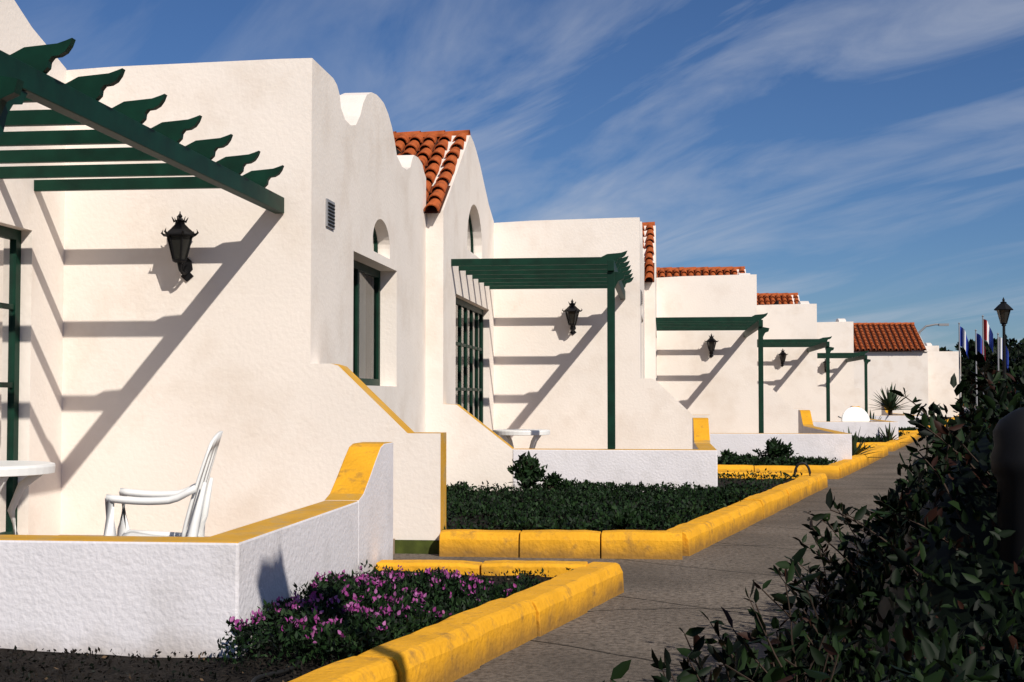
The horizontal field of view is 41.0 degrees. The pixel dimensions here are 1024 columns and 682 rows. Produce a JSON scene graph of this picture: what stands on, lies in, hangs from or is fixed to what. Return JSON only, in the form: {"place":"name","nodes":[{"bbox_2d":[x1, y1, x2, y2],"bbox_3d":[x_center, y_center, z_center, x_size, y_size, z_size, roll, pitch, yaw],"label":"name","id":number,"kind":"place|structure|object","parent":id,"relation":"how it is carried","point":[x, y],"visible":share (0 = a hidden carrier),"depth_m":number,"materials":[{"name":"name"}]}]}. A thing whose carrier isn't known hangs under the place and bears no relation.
{"place":"outdoors","nodes":[
{"label":"outdoors","id":0,"kind":"place"},
{"bbox_2d":[15,0,1023,350],"label":"sky","id":1,"kind":"structure","parent":0,"point":[863,160],"materials":[{"name":"blue"}]},
{"bbox_2d":[393,419,948,681],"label":"path","id":2,"kind":"structure","parent":0,"point":[656,604],"depth_m":9.39,"materials":[{"name":"concrete"}]},
{"bbox_2d":[325,442,392,575],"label":"pier","id":3,"kind":"structure","parent":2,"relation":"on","point":[364,478],"depth_m":9.82,"materials":[{"name":"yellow paint"}]},
{"bbox_2d":[289,560,623,681],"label":"yellow kerb","id":4,"kind":"structure","parent":2,"relation":"on","point":[453,648],"depth_m":7.47,"materials":[{"name":"paint"}]},
{"bbox_2d":[513,443,717,491],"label":"wall","id":5,"kind":"structure","parent":2,"relation":"on","point":[697,464],"depth_m":17.89,"materials":[{"name":"white paint"}]},
{"bbox_2d":[451,251,633,448],"bbox_3d":[0.591,0.190,20.814,2.425,2.675,5.490,0,-2,6],"label":"green pergola","id":6,"kind":"object","parent":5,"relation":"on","point":[611,272],"visible":1,"depth_m":19.49,"materials":[{"name":"paint"}]},
{"bbox_2d":[439,472,827,559],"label":"yellow kerb","id":7,"kind":"structure","parent":2,"relation":"on","point":[690,538],"depth_m":11.86,"materials":[{"name":"paint"}]},
{"bbox_2d":[794,462,810,476],"bbox_3d":[4.266,1.884,20.146,0.253,0.218,0.040,0,-2,6],"label":"garden hose","id":8,"kind":"object","parent":7,"relation":"on","point":[805,464],"visible":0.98,"depth_m":20.13,"materials":[{"name":"black rubber"}]},
{"bbox_2d":[692,418,709,448],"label":"pier","id":9,"kind":"structure","parent":2,"relation":"on","point":[700,431],"depth_m":20.87,"materials":[{"name":"yellow paint"}]},
{"bbox_2d":[710,426,851,463],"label":"wall","id":10,"kind":"structure","parent":2,"relation":"on","point":[815,441],"depth_m":25.34,"materials":[{"name":"white paint"}]},
{"bbox_2d":[718,445,887,478],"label":"yellow kerb","id":11,"kind":"structure","parent":2,"relation":"on","point":[841,469],"depth_m":23.02,"materials":[{"name":"paint"}]},
{"bbox_2d":[798,410,813,432],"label":"pier","id":12,"kind":"structure","parent":2,"relation":"on","point":[804,417],"depth_m":32.04,"materials":[{"name":"yellow paint"}]},
{"bbox_2d":[813,419,897,439],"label":"wall","id":13,"kind":"structure","parent":2,"relation":"on","point":[871,427],"depth_m":36.44,"materials":[{"name":"white paint"}]},
{"bbox_2d":[881,406,887,414],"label":"pier","id":14,"kind":"structure","parent":2,"relation":"on","point":[883,412],"depth_m":54.36,"materials":[{"name":"yellow paint"}]},
{"bbox_2d":[857,433,917,451],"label":"yellow kerb","id":15,"kind":"structure","parent":2,"relation":"on","point":[893,445],"depth_m":35.35,"materials":[{"name":"paint"}]},
{"bbox_2d":[869,413,921,427],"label":"wall","id":16,"kind":"structure","parent":2,"relation":"on","point":[902,420],"depth_m":47.55,"materials":[{"name":"white paint"}]},
{"bbox_2d":[898,426,929,437],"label":"yellow kerb","id":17,"kind":"structure","parent":2,"relation":"on","point":[917,432],"depth_m":45.08,"materials":[{"name":"paint"}]},
{"bbox_2d":[937,345,969,380],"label":"tree","id":18,"kind":"object","parent":2,"relation":"on","point":[944,349],"visible":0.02,"depth_m":87.94,"materials":[{"name":"green plant"}]},
{"bbox_2d":[958,323,967,397],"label":"flagpole","id":19,"kind":"object","parent":2,"relation":"on","point":[963,341],"visible":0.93,"depth_m":69.95,"materials":[{"name":"white fabric"}]},
{"bbox_2d":[961,346,996,404],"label":"tree","id":20,"kind":"object","parent":2,"relation":"on","point":[969,367],"visible":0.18,"depth_m":81.25,"materials":[{"name":"green plant"}]},
{"bbox_2d":[975,329,985,409],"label":"flagpole","id":21,"kind":"object","parent":2,"relation":"on","point":[978,342],"visible":0.62,"depth_m":68.87,"materials":[{"name":"blue fabric"}]},
{"bbox_2d":[954,338,1009,393],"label":"tree","id":22,"kind":"object","parent":2,"relation":"on","point":[971,344],"visible":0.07,"depth_m":86.91,"materials":[{"name":"green plant"}]},
{"bbox_2d":[982,315,992,394],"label":"flagpole","id":23,"kind":"object","parent":2,"relation":"on","point":[987,333],"visible":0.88,"depth_m":66.93,"materials":[{"name":"white fabric"}]},
{"bbox_3d":[5.368,2.351,27.608,5.378,0.068,9.200,0,-2,6],"label":"garden bed","id":24,"kind":"object","parent":2,"relation":"on","visible":0},
{"bbox_2d":[720,448,751,459],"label":"shrub","id":25,"kind":"object","parent":24,"relation":"on","point":[724,453],"visible":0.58,"depth_m":24.89,"materials":[{"name":"green plant"}]},
{"bbox_2d":[752,436,798,458],"bbox_3d":[4.831,1.981,24.815,0.624,0.509,0.817,2,-3,-37],"label":"shrub","id":26,"kind":"object","parent":24,"relation":"on","point":[775,448],"visible":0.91,"depth_m":24.75,"materials":[{"name":"green plant"}]},
{"bbox_2d":[717,445,872,465],"bbox_3d":[5.141,2.233,27.643,3.494,0.266,9.774,-1,-2,20],"label":"ground cover","id":27,"kind":"object","parent":24,"relation":"on","point":[773,460],"visible":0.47,"depth_m":23.75,"materials":[{"name":"green plant"}]},
{"bbox_2d":[843,427,881,457],"bbox_3d":[6.786,2.021,27.409,1.116,0.689,1.274,1,-3,-27],"label":"agave plant","id":28,"kind":"object","parent":24,"relation":"on","point":[855,451],"visible":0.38,"depth_m":27.25,"materials":[{"name":"green plant"}]},
{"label":"garden bed","id":29,"kind":"object","parent":2,"relation":"on","visible":0},
{"bbox_2d":[869,383,911,414],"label":"yucca plant","id":30,"kind":"object","parent":29,"relation":"on","point":[889,403],"visible":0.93,"depth_m":47.88,"materials":[{"name":"green plant"}]},
{"bbox_2d":[898,426,916,430],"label":"ground cover","id":31,"kind":"object","parent":29,"relation":"on","point":[909,428],"visible":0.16,"depth_m":45.67,"materials":[{"name":"green plant"}]},
{"label":"ground","id":32,"kind":"structure","parent":0,"visible":0},
{"bbox_2d":[0,500,357,657],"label":"wall","id":33,"kind":"structure","parent":32,"relation":"on","point":[147,596],"depth_m":6.73,"materials":[{"name":"white paint"}]},
{"bbox_2d":[0,0,425,553],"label":"white bungalow","id":34,"kind":"object","parent":32,"relation":"on","point":[131,357],"visible":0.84,"depth_m":12.43,"materials":[{"name":"paint"}]},
{"bbox_2d":[0,225,20,534],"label":"glazed door","id":35,"kind":"structure","parent":34,"relation":"in","point":[10,238],"depth_m":11.77,"materials":[{"name":"green paint"}]},
{"bbox_2d":[0,460,55,534],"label":"plastic table","id":36,"kind":"object","parent":34,"relation":"on","point":[32,471],"visible":0.9,"depth_m":9.81,"materials":[{"name":"white plastic"}]},
{"bbox_2d":[0,38,283,213],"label":"green pergola","id":37,"kind":"object","parent":34,"relation":"attached to","point":[25,77],"visible":1,"depth_m":9.74,"materials":[{"name":"paint"}]},
{"bbox_2d":[103,431,222,536],"bbox_3d":[-2.089,1.070,8.252,0.678,1.055,0.634,0,-2,-8],"label":"plastic chair","id":38,"kind":"object","parent":34,"relation":"on","point":[197,511],"visible":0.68,"depth_m":8.08,"materials":[{"name":"white plastic"}]},
{"bbox_2d":[161,212,198,281],"bbox_3d":[-2.962,-0.850,12.258,0.354,0.615,0.360,0,-2,6],"label":"wall lantern","id":39,"kind":"object","parent":34,"relation":"attached to","point":[179,234],"depth_m":12.19,"materials":[{"name":"black metal"}]},
{"bbox_2d":[353,260,379,385],"bbox_3d":[-1.721,-0.190,15.148,0.060,1.370,2.300,0,-2,6],"label":"window","id":40,"kind":"structure","parent":34,"relation":"in","point":[359,267],"depth_m":15.59,"materials":[{"name":"green paint"}]},
{"bbox_2d":[0,569,556,681],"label":"garden bed","id":41,"kind":"object","parent":32,"relation":"on","point":[220,668],"visible":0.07,"depth_m":6.42,"materials":[{"name":"soil"}]},
{"bbox_2d":[251,639,330,681],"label":"garden hose","id":42,"kind":"object","parent":41,"relation":"on","point":[262,676],"visible":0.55,"depth_m":6.13,"materials":[{"name":"black rubber"}]},
{"bbox_2d":[205,560,572,674],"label":"flower bed plants","id":43,"kind":"object","parent":41,"relation":"on","point":[357,613],"visible":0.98,"depth_m":7.05,"materials":[{"name":"green plant"}]},
{"bbox_2d":[310,364,445,539],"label":"wall","id":44,"kind":"structure","parent":32,"relation":"on","point":[348,407],"depth_m":12.20,"materials":[{"name":"paint"}]},
{"bbox_2d":[395,540,438,553],"bbox_3d":[-1.129,1.817,12.126,0.990,0.120,0.012,0,-2,6],"label":"skirting","id":45,"kind":"object","parent":44,"relation":"attached to","point":[416,546],"depth_m":12.09,"materials":[{"name":"green paint"}]},
{"bbox_2d":[443,404,514,490],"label":"buttress","id":46,"kind":"structure","parent":32,"relation":"on","point":[478,452],"depth_m":18.12,"materials":[{"name":"paint"}]},
{"bbox_2d":[393,130,644,448],"bbox_3d":[-1.325,-0.371,23.935,8.640,5.480,11.772,0,-2,6],"label":"white bungalow","id":47,"kind":"object","parent":32,"relation":"on","point":[511,359],"visible":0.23,"depth_m":23.47,"materials":[{"name":"paint"}]},
{"bbox_2d":[456,297,482,422],"bbox_3d":[-0.718,0.747,21.173,0.060,2.690,3.760,0,-2,6],"label":"glazed door","id":48,"kind":"structure","parent":47,"relation":"in","point":[461,304],"depth_m":21.78,"materials":[{"name":"green paint"}]},
{"bbox_2d":[493,429,549,448],"bbox_3d":[0.138,1.680,19.954,0.840,0.778,0.840,0,-2,6],"label":"plastic table","id":49,"kind":"object","parent":47,"relation":"on","point":[507,434],"visible":0.69,"depth_m":19.70,"materials":[{"name":"white plastic"}]},
{"bbox_2d":[562,299,581,334],"bbox_3d":[1.029,-0.413,23.380,0.354,0.615,0.360,0,-2,6],"label":"wall lantern","id":50,"kind":"object","parent":47,"relation":"attached to","point":[571,310],"depth_m":23.32,"materials":[{"name":"black metal"}]},
{"bbox_2d":[446,478,793,532],"bbox_3d":[0.713,1.926,16.727,4.466,0.070,10.210,-1,-2,20],"label":"garden bed","id":51,"kind":"object","parent":32,"relation":"on","point":[476,519],"visible":0.11,"depth_m":14.23,"materials":[{"name":"soil"}]},
{"bbox_2d":[507,450,547,490],"bbox_3d":[0.200,1.654,17.198,0.526,0.560,0.647,1,-2,-19],"label":"shrub","id":52,"kind":"object","parent":51,"relation":"on","point":[528,471],"visible":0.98,"depth_m":17.12,"materials":[{"name":"green plant"}]},
{"bbox_2d":[540,471,576,488],"bbox_3d":[0.574,1.797,17.401,0.515,0.297,0.279,0,-2,6],"label":"shrub","id":53,"kind":"object","parent":51,"relation":"on","point":[553,480],"visible":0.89,"depth_m":17.38,"materials":[{"name":"green plant"}]},
{"bbox_2d":[609,510,634,529],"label":"shrub","id":54,"kind":"object","parent":51,"relation":"on","point":[618,520],"visible":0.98,"depth_m":12.25,"materials":[{"name":"green plant"}]},
{"bbox_2d":[444,468,801,531],"bbox_3d":[0.723,1.821,16.637,4.344,0.230,9.778,-1,-2,19],"label":"ground cover","id":55,"kind":"object","parent":51,"relation":"on","point":[603,499],"visible":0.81,"depth_m":14.68,"materials":[{"name":"green plant"}]},
{"bbox_2d":[716,490,740,505],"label":"shrub","id":56,"kind":"object","parent":51,"relation":"on","point":[726,497],"visible":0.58,"depth_m":15.24,"materials":[{"name":"green plant"}]},
{"bbox_2d":[640,378,709,448],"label":"wall","id":57,"kind":"structure","parent":32,"relation":"on","point":[666,416],"depth_m":23.33,"materials":[{"name":"paint"}]},
{"bbox_2d":[642,222,757,432],"bbox_3d":[2.492,0.004,33.474,8.640,5.480,14.959,0,-2,6],"label":"white bungalow","id":58,"kind":"object","parent":32,"relation":"on","point":[689,373],"visible":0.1,"depth_m":34.65,"materials":[{"name":"paint"}]},
{"bbox_2d":[705,333,717,357],"bbox_3d":[5.020,0.114,34.498,0.354,0.615,0.360,0,-2,6],"label":"wall lantern","id":59,"kind":"object","parent":58,"relation":"attached to","point":[711,341],"depth_m":34.43,"materials":[{"name":"black metal"}]},
{"bbox_2d":[656,313,768,432],"bbox_3d":[4.582,0.997,31.921,2.425,3.055,5.490,0,-2,6],"label":"green pergola","id":60,"kind":"object","parent":58,"relation":"on","point":[751,325],"visible":0.94,"depth_m":30.00,"materials":[{"name":"paint"}]},
{"bbox_2d":[656,266,817,421],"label":"white bungalow","id":61,"kind":"object","parent":32,"relation":"on","point":[792,382],"visible":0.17,"depth_m":45.75,"materials":[{"name":"paint"}]},
{"bbox_2d":[778,349,787,366],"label":"wall lantern","id":62,"kind":"object","parent":61,"relation":"attached to","point":[782,355],"depth_m":45.56,"materials":[{"name":"black metal"}]},
{"bbox_2d":[757,336,833,421],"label":"green pergola","id":63,"kind":"object","parent":61,"relation":"on","point":[814,344],"visible":0.91,"depth_m":41.02,"materials":[{"name":"paint"}]},
{"bbox_2d":[757,384,804,432],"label":"wall","id":64,"kind":"structure","parent":32,"relation":"on","point":[780,414],"depth_m":34.43,"materials":[{"name":"paint"}]},
{"bbox_2d":[757,293,853,404],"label":"white bungalow","id":65,"kind":"object","parent":32,"relation":"on","point":[840,332],"visible":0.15,"depth_m":56.86,"materials":[{"name":"paint"}]},
{"bbox_2d":[817,351,870,413],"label":"green pergola","id":66,"kind":"object","parent":65,"relation":"on","point":[850,357],"visible":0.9,"depth_m":52.09,"materials":[{"name":"paint"}]},
{"bbox_2d":[603,351,1023,681],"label":"hedge","id":67,"kind":"object","parent":32,"relation":"on","point":[932,580],"visible":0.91,"depth_m":4.82,"materials":[{"name":"green plant"}]},
{"bbox_2d":[817,386,853,421],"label":"wall","id":68,"kind":"structure","parent":32,"relation":"on","point":[838,407],"depth_m":45.57,"materials":[{"name":"paint"}]},
{"bbox_2d":[854,388,881,414],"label":"wall","id":69,"kind":"structure","parent":32,"relation":"on","point":[859,396],"depth_m":56.70,"materials":[{"name":"paint"}]},
{"bbox_2d":[854,343,938,351],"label":"white bungalow","id":70,"kind":"object","parent":32,"relation":"on","point":[929,347],"visible":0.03,"depth_m":84.69,"materials":[{"name":"paint"}]},
{"bbox_2d":[853,322,960,417],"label":"tiled house","id":71,"kind":"structure","parent":32,"relation":"on","point":[921,372],"depth_m":76.33,"materials":[{"name":"paint"}]},
{"bbox_2d":[918,323,948,334],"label":"road lamp","id":72,"kind":"object","parent":32,"relation":"on","point":[925,326],"visible":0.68,"depth_m":119.78,"materials":[{"name":"grey metal"}]},
{"bbox_2d":[982,344,1023,390],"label":"tree","id":73,"kind":"object","parent":32,"relation":"on","point":[1019,349],"visible":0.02,"depth_m":77.44,"materials":[{"name":"green plant"}]},
{"bbox_2d":[997,333,1008,371],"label":"flagpole","id":74,"kind":"object","parent":32,"relation":"on","point":[999,347],"visible":0.71,"depth_m":63.88,"materials":[{"name":"white fabric"}]},
{"bbox_2d":[994,297,1013,378],"bbox_3d":[14.356,0.860,39.967,0.517,4.280,0.517,-1,-3,29],"label":"street lamp","id":75,"kind":"object","parent":32,"relation":"on","point":[1003,308],"visible":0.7,"depth_m":39.94,"materials":[{"name":"black metal"}]},
{"bbox_2d":[986,346,1023,395],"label":"tree","id":76,"kind":"object","parent":32,"relation":"on","point":[993,357],"visible":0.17,"depth_m":71.38,"materials":[{"name":"green plant"}]},
{"bbox_2d":[990,408,1023,565],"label":"iron bollard","id":77,"kind":"object","parent":32,"relation":"on","point":[1007,461],"visible":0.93,"depth_m":4.75,"materials":[{"name":"black metal"}]},
{"bbox_2d":[1000,350,1023,389],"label":"tree","id":78,"kind":"object","parent":32,"relation":"on","point":[1016,366],"visible":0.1,"depth_m":63.68,"materials":[{"name":"green plant"}]},
{"bbox_2d":[1005,335,1023,346],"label":"tree","id":79,"kind":"object","parent":32,"relation":"on","point":[1012,341],"visible":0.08,"depth_m":87.64,"materials":[{"name":"green plant"}]},
{"bbox_3d":[9.359,2.794,38.730,5.378,0.064,9.200,0,-2,6],"label":"garden bed","id":80,"kind":"object","parent":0,"visible":0},
{"bbox_2d":[838,407,869,421],"bbox_3d":[9.907,2.397,39.956,0.840,0.840,0.734,0,-14,-6],"label":"plastic table","id":81,"kind":"object","parent":80,"relation":"on","point":[854,414],"visible":0.53,"depth_m":39.64,"materials":[{"name":"white plastic"}]},
{"bbox_2d":[852,430,909,442],"bbox_3d":[9.147,2.670,38.687,3.500,0.283,9.827,-1,-2,20],"label":"ground cover","id":82,"kind":"object","parent":80,"relation":"on","point":[876,439],"visible":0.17,"depth_m":35.19,"materials":[{"name":"green plant"}]},
{"bbox_2d":[873,422,909,442],"bbox_3d":[9.927,2.403,36.059,0.934,0.602,1.034,2,-3,-40],"label":"agave plant","id":83,"kind":"object","parent":80,"relation":"on","point":[889,433],"visible":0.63,"depth_m":35.99,"materials":[{"name":"green plant"}]}
]}

